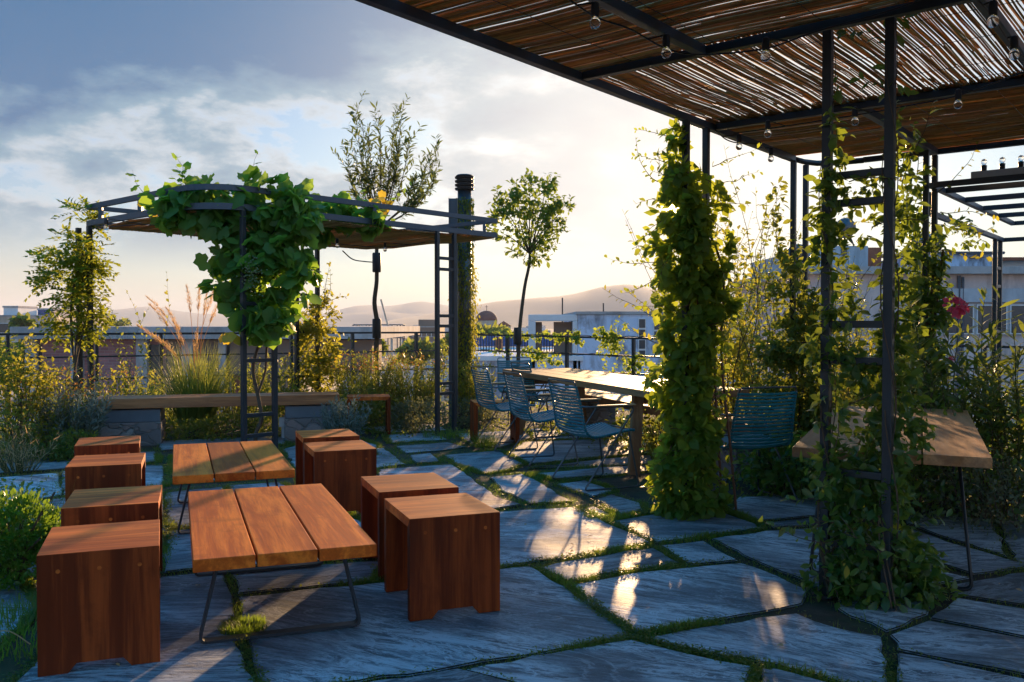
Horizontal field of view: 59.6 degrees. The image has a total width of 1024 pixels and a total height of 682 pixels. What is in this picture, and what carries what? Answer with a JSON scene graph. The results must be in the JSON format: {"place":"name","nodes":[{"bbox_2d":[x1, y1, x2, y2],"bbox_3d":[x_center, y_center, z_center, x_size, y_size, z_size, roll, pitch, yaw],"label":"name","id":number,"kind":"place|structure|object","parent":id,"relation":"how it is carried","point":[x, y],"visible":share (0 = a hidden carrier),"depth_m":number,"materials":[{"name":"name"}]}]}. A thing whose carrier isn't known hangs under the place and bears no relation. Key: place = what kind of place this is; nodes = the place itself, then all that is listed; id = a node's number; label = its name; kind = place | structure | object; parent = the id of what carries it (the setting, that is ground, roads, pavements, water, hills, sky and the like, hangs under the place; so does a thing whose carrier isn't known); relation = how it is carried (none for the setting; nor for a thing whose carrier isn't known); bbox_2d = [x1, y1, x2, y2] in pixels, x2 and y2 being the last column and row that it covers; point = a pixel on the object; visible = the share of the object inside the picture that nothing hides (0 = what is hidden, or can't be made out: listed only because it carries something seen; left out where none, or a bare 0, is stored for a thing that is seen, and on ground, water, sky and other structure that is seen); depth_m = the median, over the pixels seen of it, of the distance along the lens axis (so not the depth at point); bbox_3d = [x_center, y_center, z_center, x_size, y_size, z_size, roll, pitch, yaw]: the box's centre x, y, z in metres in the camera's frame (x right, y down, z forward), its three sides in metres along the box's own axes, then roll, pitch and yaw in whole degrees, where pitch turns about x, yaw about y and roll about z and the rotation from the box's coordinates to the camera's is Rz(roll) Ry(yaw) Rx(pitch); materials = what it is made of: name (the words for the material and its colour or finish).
{"place":"outdoors","nodes":[
{"label":"outdoors","id":0,"kind":"place"},
{"bbox_2d":[3,464,520,590],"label":"paving","id":1,"kind":"structure","parent":0,"point":[461,480],"depth_m":7.28,"materials":[{"name":"grey stone"}]},
{"bbox_2d":[65,453,145,501],"bbox_3d":[-2.544,0.970,5.628,0.420,0.450,0.502,0,1,-20],"label":"stool","id":2,"kind":"object","parent":1,"relation":"on","point":[104,471],"visible":0.52,"depth_m":5.42,"materials":[{"name":"brown wood"}]},
{"bbox_2d":[74,435,140,456],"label":"stool","id":3,"kind":"object","parent":1,"relation":"on","point":[106,445],"visible":0.37,"depth_m":6.36,"materials":[{"name":"brown wood"}]},
{"bbox_2d":[61,485,162,570],"bbox_3d":[-1.968,0.993,4.437,0.420,0.450,0.502,0,1,-20],"label":"stool","id":4,"kind":"object","parent":1,"relation":"on","point":[105,505],"visible":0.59,"depth_m":4.25,"materials":[{"name":"brown wood"}]},
{"bbox_2d":[85,302,448,323],"bbox_3d":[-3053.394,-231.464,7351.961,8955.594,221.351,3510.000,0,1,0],"label":"hills","id":5,"kind":"structure","parent":0,"point":[151,316],"depth_m":6872.81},
{"bbox_2d":[131,312,429,325],"bbox_3d":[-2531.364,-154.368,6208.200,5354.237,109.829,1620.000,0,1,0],"label":"foothills","id":6,"kind":"structure","parent":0,"point":[350,319],"depth_m":5922.52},
{"bbox_2d":[382,329,553,365],"bbox_3d":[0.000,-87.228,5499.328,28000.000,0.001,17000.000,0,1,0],"label":"ground","id":7,"kind":"structure","parent":0,"point":[395,345],"depth_m":678.40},
{"bbox_2d":[5,312,36,339],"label":"city tree","id":8,"kind":"object","parent":7,"relation":"on","point":[18,320],"visible":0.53,"depth_m":129.43,"materials":[{"name":"green plant"}]},
{"bbox_2d":[0,315,108,348],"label":"office block","id":9,"kind":"structure","parent":7,"relation":"on","point":[4,322],"depth_m":149.96,"materials":[{"name":"beige paint"}]},
{"bbox_2d":[2,306,37,314],"bbox_3d":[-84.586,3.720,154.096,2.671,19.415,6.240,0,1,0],"label":"roof hut","id":10,"kind":"object","parent":9,"relation":"on","point":[15,310],"visible":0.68,"depth_m":151.45,"materials":[{"name":"concrete"}]},
{"bbox_2d":[10,326,419,424],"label":"brick building","id":11,"kind":"structure","parent":7,"relation":"on","point":[364,342],"depth_m":45.73,"materials":[{"name":"brick"}]},
{"bbox_2d":[395,336,448,368],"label":"city tree","id":12,"kind":"object","parent":7,"relation":"on","point":[424,344],"visible":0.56,"depth_m":147.59,"materials":[{"name":"green plant"}]},
{"bbox_2d":[409,320,444,355],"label":"brown block","id":13,"kind":"structure","parent":7,"relation":"on","point":[427,325],"depth_m":260.03,"materials":[{"name":"brick"}]},
{"bbox_2d":[476,305,512,346],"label":"church","id":14,"kind":"structure","parent":7,"relation":"on","point":[488,317],"depth_m":304.73,"materials":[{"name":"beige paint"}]},
{"bbox_2d":[448,335,583,405],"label":"neighbour roof","id":15,"kind":"structure","parent":7,"relation":"on","point":[498,343],"depth_m":30.04,"materials":[{"name":"paint"}]},
{"bbox_2d":[528,311,667,410],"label":"stained building","id":16,"kind":"structure","parent":7,"relation":"on","point":[586,322],"depth_m":30.00,"materials":[{"name":"concrete"}]},
{"bbox_2d":[732,246,1023,435],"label":"apartment building","id":17,"kind":"structure","parent":7,"relation":"on","point":[969,277],"depth_m":33.97,"materials":[{"name":"white paint"}]},
{"bbox_2d":[945,305,973,333],"bbox_3d":[16.928,-0.820,33.915,1.153,1.124,0.048,0,1,0],"label":"window","id":18,"kind":"structure","parent":17,"relation":"in","point":[968,320],"depth_m":33.89,"materials":[{"name":"grey glass"}]},
{"bbox_2d":[976,305,1006,333],"bbox_3d":[18.196,-0.820,33.915,1.153,1.124,0.048,0,1,0],"label":"window","id":19,"kind":"structure","parent":17,"relation":"in","point":[987,308],"depth_m":33.89,"materials":[{"name":"grey glass"}]},
{"bbox_2d":[1010,305,1023,333],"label":"window","id":20,"kind":"structure","parent":17,"relation":"in","point":[1016,310],"depth_m":33.89,"materials":[{"name":"grey glass"}]},
{"bbox_2d":[0,424,1023,681],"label":"paving","id":21,"kind":"structure","parent":0,"point":[386,636],"depth_m":4.06,"materials":[{"name":"grey stone"}]},
{"bbox_2d":[0,588,36,660],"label":"grass tuft","id":22,"kind":"object","parent":21,"relation":"on","point":[16,606],"visible":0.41,"depth_m":3.83,"materials":[{"name":"green plant"}]},
{"bbox_2d":[0,485,61,590],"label":"boxwood","id":23,"kind":"object","parent":21,"relation":"on","point":[18,560],"visible":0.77,"depth_m":4.42,"materials":[{"name":"green plant"}]},
{"bbox_2d":[0,424,61,473],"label":"shrub","id":24,"kind":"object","parent":21,"relation":"on","point":[19,457],"depth_m":7.89,"materials":[{"name":"green plant"}]},
{"bbox_2d":[0,332,65,454],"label":"shrub","id":25,"kind":"object","parent":21,"relation":"on","point":[39,391],"visible":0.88,"depth_m":8.59,"materials":[{"name":"green plant"}]},
{"bbox_2d":[0,426,97,461],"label":"shrub","id":26,"kind":"object","parent":21,"relation":"on","point":[62,441],"visible":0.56,"depth_m":8.49,"materials":[{"name":"green plant"}]},
{"bbox_2d":[16,376,115,453],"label":"shrub","id":27,"kind":"object","parent":21,"relation":"on","point":[91,416],"visible":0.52,"depth_m":8.93,"materials":[{"name":"green plant"}]},
{"bbox_2d":[36,519,159,676],"bbox_3d":[-1.642,1.008,3.597,0.420,0.450,0.502,0,1,-21],"label":"stool","id":28,"kind":"object","parent":21,"relation":"on","point":[98,591],"visible":1,"depth_m":3.38,"materials":[{"name":"brown wood"}]},
{"bbox_2d":[94,392,339,445],"bbox_3d":[-3.296,0.877,10.106,2.622,0.530,0.480,0,1,-15],"label":"bench","id":29,"kind":"object","parent":21,"relation":"on","point":[143,417],"visible":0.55,"depth_m":9.84,"materials":[{"name":"brown wood"}]},
{"bbox_2d":[172,440,294,534],"bbox_3d":[-1.942,0.986,6.128,0.710,0.400,1.500,0,1,-21],"label":"table","id":30,"kind":"object","parent":21,"relation":"on","point":[266,460],"visible":0.87,"depth_m":5.79,"materials":[{"name":"wood"}]},
{"bbox_2d":[213,613,269,634],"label":"grass tuft","id":31,"kind":"object","parent":21,"relation":"on","point":[230,629],"visible":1,"depth_m":3.82,"materials":[{"name":"green plant"}]},
{"bbox_2d":[188,483,376,643],"bbox_3d":[-1.150,1.021,4.242,0.710,0.400,1.500,0,1,-21],"label":"table","id":32,"kind":"object","parent":21,"relation":"on","point":[242,530],"visible":1,"depth_m":3.88,"materials":[{"name":"brown wood"}]},
{"bbox_2d":[295,429,359,484],"bbox_3d":[-1.447,0.945,6.989,0.420,0.450,0.502,0,1,-20],"label":"stool","id":33,"kind":"object","parent":21,"relation":"on","point":[302,437],"visible":0.4,"depth_m":7.01,"materials":[{"name":"brown wood"}]},
{"bbox_2d":[304,440,376,513],"bbox_3d":[-1.212,0.958,6.274,0.420,0.450,0.502,0,1,-21],"label":"stool","id":34,"kind":"object","parent":21,"relation":"on","point":[337,470],"visible":0.71,"depth_m":6.06,"materials":[{"name":"brown wood"}]},
{"bbox_2d":[313,394,372,437],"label":"shrub","id":35,"kind":"object","parent":21,"relation":"on","point":[340,422],"visible":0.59,"depth_m":9.64,"materials":[{"name":"green plant"}]},
{"bbox_2d":[347,394,390,434],"bbox_3d":[-1.712,0.876,10.676,0.502,0.450,0.420,0,1,-11],"label":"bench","id":36,"kind":"object","parent":21,"relation":"on","point":[370,397],"visible":0.78,"depth_m":10.51,"materials":[{"name":"brown wood"}]},
{"bbox_2d":[335,379,407,429],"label":"shrub","id":37,"kind":"object","parent":21,"relation":"on","point":[374,413],"visible":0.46,"depth_m":11.17,"materials":[{"name":"green plant"}]},
{"bbox_2d":[361,472,458,580],"bbox_3d":[-0.561,0.985,4.836,0.420,0.450,0.502,0,1,-20],"label":"stool","id":38,"kind":"object","parent":21,"relation":"on","point":[376,491],"visible":0.49,"depth_m":4.78,"materials":[{"name":"brown wood"}]},
{"bbox_2d":[379,395,451,432],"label":"shrub","id":39,"kind":"object","parent":21,"relation":"on","point":[400,409],"visible":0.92,"depth_m":10.87,"materials":[{"name":"green plant"}]},
{"bbox_2d":[384,493,499,621],"bbox_3d":[-0.340,0.997,4.215,0.420,0.450,0.502,0,1,-21],"label":"stool","id":40,"kind":"object","parent":21,"relation":"on","point":[441,551],"visible":1,"depth_m":4.01,"materials":[{"name":"brown wood"}]},
{"bbox_2d":[464,430,502,447],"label":"grass tuft","id":41,"kind":"object","parent":21,"relation":"on","point":[489,442],"visible":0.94,"depth_m":9.47,"materials":[{"name":"green plant"}]},
{"bbox_2d":[470,399,519,442],"bbox_3d":[-0.196,0.890,9.939,0.502,0.450,0.420,0,1,-9],"label":"stool","id":42,"kind":"object","parent":21,"relation":"on","point":[514,434],"visible":0.53,"depth_m":9.78,"materials":[{"name":"brown wood"}]},
{"bbox_2d":[471,366,537,451],"bbox_3d":[-0.102,0.694,9.456,0.585,0.859,0.610,0,1,-22],"label":"chair","id":43,"kind":"object","parent":21,"relation":"on","point":[502,407],"visible":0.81,"depth_m":9.30,"materials":[{"name":"blue metal"}]},
{"bbox_2d":[0,425,1023,681],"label":"joint grass","id":44,"kind":"structure","parent":21,"relation":"on","point":[748,517],"depth_m":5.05,"materials":[{"name":"green plant"}]},
{"bbox_2d":[503,371,577,467],"bbox_3d":[0.247,0.713,8.427,0.585,0.859,0.610,0,1,-19],"label":"chair","id":45,"kind":"object","parent":21,"relation":"on","point":[537,417],"visible":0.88,"depth_m":8.34,"materials":[{"name":"blue metal"}]},
{"bbox_2d":[511,362,571,437],"bbox_3d":[0.329,0.673,10.554,0.585,0.859,0.610,-1,1,-26],"label":"chair","id":46,"kind":"object","parent":21,"relation":"on","point":[541,399],"visible":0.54,"depth_m":10.36,"materials":[{"name":"blue metal"}]},
{"bbox_2d":[548,378,638,490],"bbox_3d":[0.638,0.734,7.285,0.585,0.859,0.610,0,1,-23],"label":"chair","id":47,"kind":"object","parent":21,"relation":"on","point":[600,430],"visible":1,"depth_m":7.14,"materials":[{"name":"blue metal"}]},
{"bbox_2d":[503,368,749,474],"bbox_3d":[0.945,0.756,9.284,0.919,0.759,3.950,0,1,-19],"label":"dining table","id":48,"kind":"object","parent":21,"relation":"on","point":[631,385],"visible":0.55,"depth_m":8.61,"materials":[{"name":"brown wood"}]},
{"bbox_2d":[601,401,731,454],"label":"shrub","id":49,"kind":"object","parent":21,"relation":"on","point":[652,438],"visible":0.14,"depth_m":9.28,"materials":[{"name":"green plant"}]},
{"bbox_2d":[558,389,788,478],"bbox_3d":[1.482,0.910,9.677,0.540,0.480,4.400,0,1,-19],"label":"bench","id":50,"kind":"object","parent":21,"relation":"on","point":[603,414],"visible":0.15,"depth_m":10.23,"materials":[{"name":"brown wood"}]},
{"bbox_2d":[355,0,1023,610],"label":"pergola","id":51,"kind":"object","parent":21,"relation":"on","point":[985,118],"visible":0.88,"depth_m":4.71,"materials":[{"name":"paint"}]},
{"bbox_2d":[604,86,762,520],"bbox_3d":[1.176,-0.229,6.096,1.114,3.008,0.580,0,1,0],"label":"creeper","id":52,"kind":"object","parent":51,"relation":"attached to","point":[678,461],"visible":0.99,"depth_m":6.01,"materials":[{"name":"green plant"}]},
{"bbox_2d":[569,0,919,61],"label":"string light","id":53,"kind":"object","parent":51,"relation":"hanging from","point":[595,23],"visible":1,"depth_m":4.18,"materials":[{"name":"black plastic"}]},
{"bbox_2d":[741,176,840,468],"bbox_3d":[2.368,-0.100,7.486,0.871,2.526,0.558,0,1,0],"label":"jasmine","id":54,"kind":"object","parent":51,"relation":"attached to","point":[781,354],"visible":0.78,"depth_m":7.43,"materials":[{"name":"green plant"}]},
{"bbox_2d":[734,71,1023,136],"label":"string light","id":55,"kind":"object","parent":51,"relation":"hanging from","point":[958,103],"visible":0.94,"depth_m":5.59,"materials":[{"name":"black plastic"}]},
{"bbox_2d":[850,139,998,481],"bbox_3d":[3.404,-0.243,7.188,1.223,2.822,0.571,0,1,-20],"label":"jasmine","id":56,"kind":"object","parent":51,"relation":"attached to","point":[936,295],"visible":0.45,"depth_m":7.11,"materials":[{"name":"green plant"}]},
{"bbox_2d":[976,0,1023,59],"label":"string light","id":57,"kind":"object","parent":51,"relation":"hanging from","point":[1015,53],"visible":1,"depth_m":3.80,"materials":[{"name":"black plastic"}]},
{"bbox_2d":[711,386,797,501],"bbox_3d":[1.738,0.747,6.612,0.610,0.859,0.585,0,1,-19],"label":"chair","id":58,"kind":"object","parent":21,"relation":"on","point":[750,440],"visible":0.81,"depth_m":6.40,"materials":[{"name":"blue metal"}]},
{"bbox_2d":[758,13,971,612],"bbox_3d":[1.681,-0.058,4.234,0.883,3.040,0.726,1,1,25],"label":"jasmine","id":59,"kind":"object","parent":21,"relation":"on","point":[847,582],"visible":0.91,"depth_m":4.17,"materials":[{"name":"green plant"}]},
{"bbox_2d":[792,406,991,590],"bbox_3d":[2.356,0.858,5.505,0.893,0.680,2.569,0,1,25],"label":"dining table","id":60,"kind":"object","parent":21,"relation":"on","point":[959,443],"visible":0.52,"depth_m":4.65,"materials":[{"name":"brown wood"}]},
{"bbox_2d":[908,445,1023,539],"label":"shrub","id":61,"kind":"object","parent":21,"relation":"on","point":[987,511],"visible":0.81,"depth_m":5.69,"materials":[{"name":"green plant"}]},
{"bbox_2d":[0,401,1023,681],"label":"terrace","id":62,"kind":"structure","parent":0,"point":[824,613],"depth_m":6.04,"materials":[{"name":"soil"}]},
{"bbox_2d":[0,356,111,456],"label":"shrub","id":63,"kind":"object","parent":62,"relation":"on","point":[65,397],"visible":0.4,"depth_m":8.80,"materials":[{"name":"green plant"}]},
{"bbox_2d":[22,195,120,417],"bbox_3d":[-4.862,-0.260,9.942,1.059,2.752,0.944,0,1,0],"label":"wisteria","id":64,"kind":"object","parent":62,"relation":"on","point":[76,283],"visible":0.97,"depth_m":9.88,"materials":[{"name":"green plant"}]},
{"bbox_2d":[71,360,141,395],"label":"weed","id":65,"kind":"object","parent":62,"relation":"on","point":[103,387],"visible":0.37,"depth_m":11.82,"materials":[{"name":"green plant"}]},
{"bbox_2d":[93,299,160,394],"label":"climbing weed","id":66,"kind":"object","parent":62,"relation":"on","point":[117,327],"visible":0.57,"depth_m":12.22,"materials":[{"name":"green plant"}]},
{"bbox_2d":[124,375,184,426],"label":"weed","id":67,"kind":"object","parent":62,"relation":"on","point":[170,414],"visible":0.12,"depth_m":11.30,"materials":[{"name":"green plant"}]},
{"bbox_2d":[128,283,259,429],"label":"feather grass","id":68,"kind":"object","parent":62,"relation":"on","point":[194,383],"depth_m":11.04,"materials":[{"name":"green plant"}]},
{"bbox_2d":[163,410,281,441],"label":"shrub","id":69,"kind":"object","parent":62,"relation":"on","point":[205,428],"visible":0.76,"depth_m":10.23,"materials":[{"name":"green plant"}]},
{"bbox_2d":[0,332,448,423],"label":"railing","id":70,"kind":"object","parent":62,"relation":"on","point":[96,351],"visible":0.22,"depth_m":13.03,"materials":[{"name":"metal"}]},
{"bbox_2d":[205,362,261,425],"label":"weed","id":71,"kind":"object","parent":62,"relation":"on","point":[223,410],"visible":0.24,"depth_m":11.59,"materials":[{"name":"green plant"}]},
{"bbox_2d":[216,354,286,422],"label":"weed","id":72,"kind":"object","parent":62,"relation":"on","point":[248,389],"visible":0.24,"depth_m":11.87,"materials":[{"name":"green plant"}]},
{"bbox_2d":[247,376,315,423],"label":"shrub","id":73,"kind":"object","parent":62,"relation":"on","point":[279,406],"visible":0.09,"depth_m":11.33,"materials":[{"name":"green plant"}]},
{"bbox_2d":[248,348,321,422],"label":"weed","id":74,"kind":"object","parent":62,"relation":"on","point":[281,382],"visible":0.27,"depth_m":11.78,"materials":[{"name":"green plant"}]},
{"bbox_2d":[75,184,497,448],"bbox_3d":[-2.560,-0.198,10.694,2.884,2.658,4.061,1,1,41],"label":"vine pergola","id":75,"kind":"object","parent":62,"relation":"on","point":[411,233],"visible":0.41,"depth_m":10.08,"materials":[{"name":"black paint"}]},
{"bbox_2d":[125,150,417,440],"bbox_3d":[-2.197,-0.401,9.202,3.052,2.988,1.429,-1,1,-38],"label":"grapevine","id":76,"kind":"object","parent":75,"relation":"hanging from","point":[291,217],"visible":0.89,"depth_m":8.61,"materials":[{"name":"green plant"}]},
{"bbox_2d":[285,261,356,391],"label":"climbing shrub","id":77,"kind":"object","parent":75,"relation":"attached to","point":[312,327],"visible":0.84,"depth_m":12.10,"materials":[{"name":"green plant"}]},
{"bbox_2d":[317,348,418,423],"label":"shrub","id":78,"kind":"object","parent":62,"relation":"on","point":[379,387],"visible":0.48,"depth_m":11.75,"materials":[{"name":"green plant"}]},
{"bbox_2d":[331,90,442,380],"bbox_3d":[-1.828,-1.413,13.361,1.651,4.648,1.064,0,1,0],"label":"olive willow","id":79,"kind":"object","parent":62,"relation":"on","point":[413,200],"visible":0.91,"depth_m":13.30,"materials":[{"name":"green plant"}]},
{"bbox_2d":[360,349,448,420],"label":"shrub","id":80,"kind":"object","parent":62,"relation":"on","point":[420,392],"visible":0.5,"depth_m":12.06,"materials":[{"name":"green plant"}]},
{"bbox_2d":[449,198,457,422],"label":"steel column","id":81,"kind":"structure","parent":62,"relation":"on","point":[453,205],"depth_m":11.88,"materials":[{"name":"black metal"}]},
{"bbox_2d":[455,174,473,418],"bbox_3d":[-0.657,-0.602,12.391,0.270,3.402,0.270,0,1,0],"label":"flue pipe","id":82,"kind":"object","parent":62,"relation":"on","point":[464,185],"visible":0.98,"depth_m":12.30,"materials":[{"name":"grey metal"}]},
{"bbox_2d":[447,197,481,404],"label":"creeper","id":83,"kind":"object","parent":82,"relation":"attached to","point":[471,341],"visible":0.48,"depth_m":12.29,"materials":[{"name":"green plant"}]},
{"bbox_2d":[433,396,505,428],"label":"shrub","id":84,"kind":"object","parent":62,"relation":"on","point":[467,420],"visible":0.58,"depth_m":11.29,"materials":[{"name":"green plant"}]},
{"bbox_2d":[458,356,496,421],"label":"shrub","id":85,"kind":"object","parent":62,"relation":"on","point":[469,392],"visible":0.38,"depth_m":11.95,"materials":[{"name":"green plant"}]},
{"bbox_2d":[0,395,1023,617],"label":"ground cover","id":86,"kind":"object","parent":62,"relation":"on","point":[55,455],"visible":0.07,"depth_m":10.37,"materials":[{"name":"green plant"}]},
{"bbox_2d":[495,357,549,425],"bbox_3d":[0.122,0.650,11.787,0.610,0.859,0.585,0,1,-21],"label":"chair","id":87,"kind":"object","parent":62,"relation":"on","point":[501,365],"visible":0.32,"depth_m":11.94,"materials":[{"name":"blue metal"}]},
{"bbox_2d":[485,167,575,360],"bbox_3d":[0.270,-0.929,13.980,1.499,3.523,1.074,0,1,0],"label":"citrus tree","id":88,"kind":"object","parent":62,"relation":"on","point":[551,211],"visible":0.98,"depth_m":13.89,"materials":[{"name":"green plant"}]},
{"bbox_2d":[532,415,663,440],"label":"shrub","id":89,"kind":"object","parent":62,"relation":"on","point":[618,418],"visible":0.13,"depth_m":10.89,"materials":[{"name":"green plant"}]},
{"bbox_2d":[604,147,878,413],"bbox_3d":[2.115,-0.336,8.440,2.588,3.027,2.148,1,1,38],"label":"shrub","id":90,"kind":"object","parent":62,"relation":"on","point":[741,345],"visible":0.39,"depth_m":8.43,"materials":[{"name":"green plant"}]},
{"bbox_2d":[618,176,874,410],"bbox_3d":[2.579,-0.318,9.761,2.210,2.757,2.367,-1,1,-35],"label":"shrub","id":91,"kind":"object","parent":62,"relation":"on","point":[762,309],"visible":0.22,"depth_m":9.50,"materials":[{"name":"green plant"}]},
{"bbox_2d":[472,334,1023,420],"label":"railing","id":92,"kind":"object","parent":62,"relation":"on","point":[633,348],"visible":0.12,"depth_m":14.09,"materials":[{"name":"metal"}]},
{"bbox_2d":[476,320,664,378],"bbox_3d":[0.886,0.158,14.294,3.783,0.989,0.338,1,1,37],"label":"ivy","id":93,"kind":"object","parent":92,"relation":"attached to","point":[608,341],"visible":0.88,"depth_m":13.97,"materials":[{"name":"green plant"}]},
{"bbox_2d":[732,422,867,498],"bbox_3d":[2.281,0.940,6.915,1.133,0.589,1.126,1,1,30],"label":"shrub","id":94,"kind":"object","parent":62,"relation":"on","point":[773,474],"visible":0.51,"depth_m":6.78,"materials":[{"name":"green plant"}]},
{"bbox_2d":[732,316,949,416],"bbox_3d":[3.160,0.426,8.175,1.733,1.486,1.530,-1,1,-37],"label":"shrub","id":95,"kind":"object","parent":62,"relation":"on","point":[844,395],"visible":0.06,"depth_m":8.01,"materials":[{"name":"green plant"}]},
{"bbox_2d":[745,217,938,405],"bbox_3d":[3.655,-0.084,9.786,2.165,2.476,1.695,0,1,15],"label":"shrub","id":96,"kind":"object","parent":62,"relation":"on","point":[843,297],"visible":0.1,"depth_m":9.77,"materials":[{"name":"green plant"}]},
{"bbox_2d":[796,449,1022,522],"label":"shrub","id":97,"kind":"object","parent":62,"relation":"on","point":[914,472],"visible":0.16,"depth_m":5.99,"materials":[{"name":"green plant"}]},
{"bbox_2d":[842,363,1023,521],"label":"shrub","id":98,"kind":"object","parent":62,"relation":"on","point":[997,453],"visible":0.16,"depth_m":6.14,"materials":[{"name":"green plant"}]},
{"bbox_2d":[895,284,1023,483],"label":"oleander","id":99,"kind":"object","parent":62,"relation":"on","point":[956,310],"visible":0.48,"depth_m":6.67,"materials":[{"name":"green plant"}]},
{"bbox_2d":[929,311,1023,495],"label":"oleander","id":100,"kind":"object","parent":62,"relation":"on","point":[1017,432],"visible":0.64,"depth_m":6.17,"materials":[{"name":"green plant"}]},
{"bbox_2d":[929,174,1023,434],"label":"open pergola frame","id":101,"kind":"object","parent":62,"relation":"on","point":[951,192],"visible":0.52,"depth_m":8.48,"materials":[{"name":"paint"}]},
{"bbox_2d":[971,155,1023,177],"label":"light tray","id":102,"kind":"object","parent":101,"relation":"on","point":[1000,171],"visible":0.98,"depth_m":7.04,"materials":[{"name":"grey paint"}]},
{"bbox_2d":[0,0,1023,314],"label":"sky","id":103,"kind":"structure","parent":0,"point":[93,93],"materials":[{"name":"blue"}]},
{"bbox_2d":[381,284,729,328],"bbox_3d":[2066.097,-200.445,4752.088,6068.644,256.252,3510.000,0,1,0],"label":"mountain","id":104,"kind":"structure","parent":0,"point":[508,311],"depth_m":4075.67,"materials":[{"name":"brown"}]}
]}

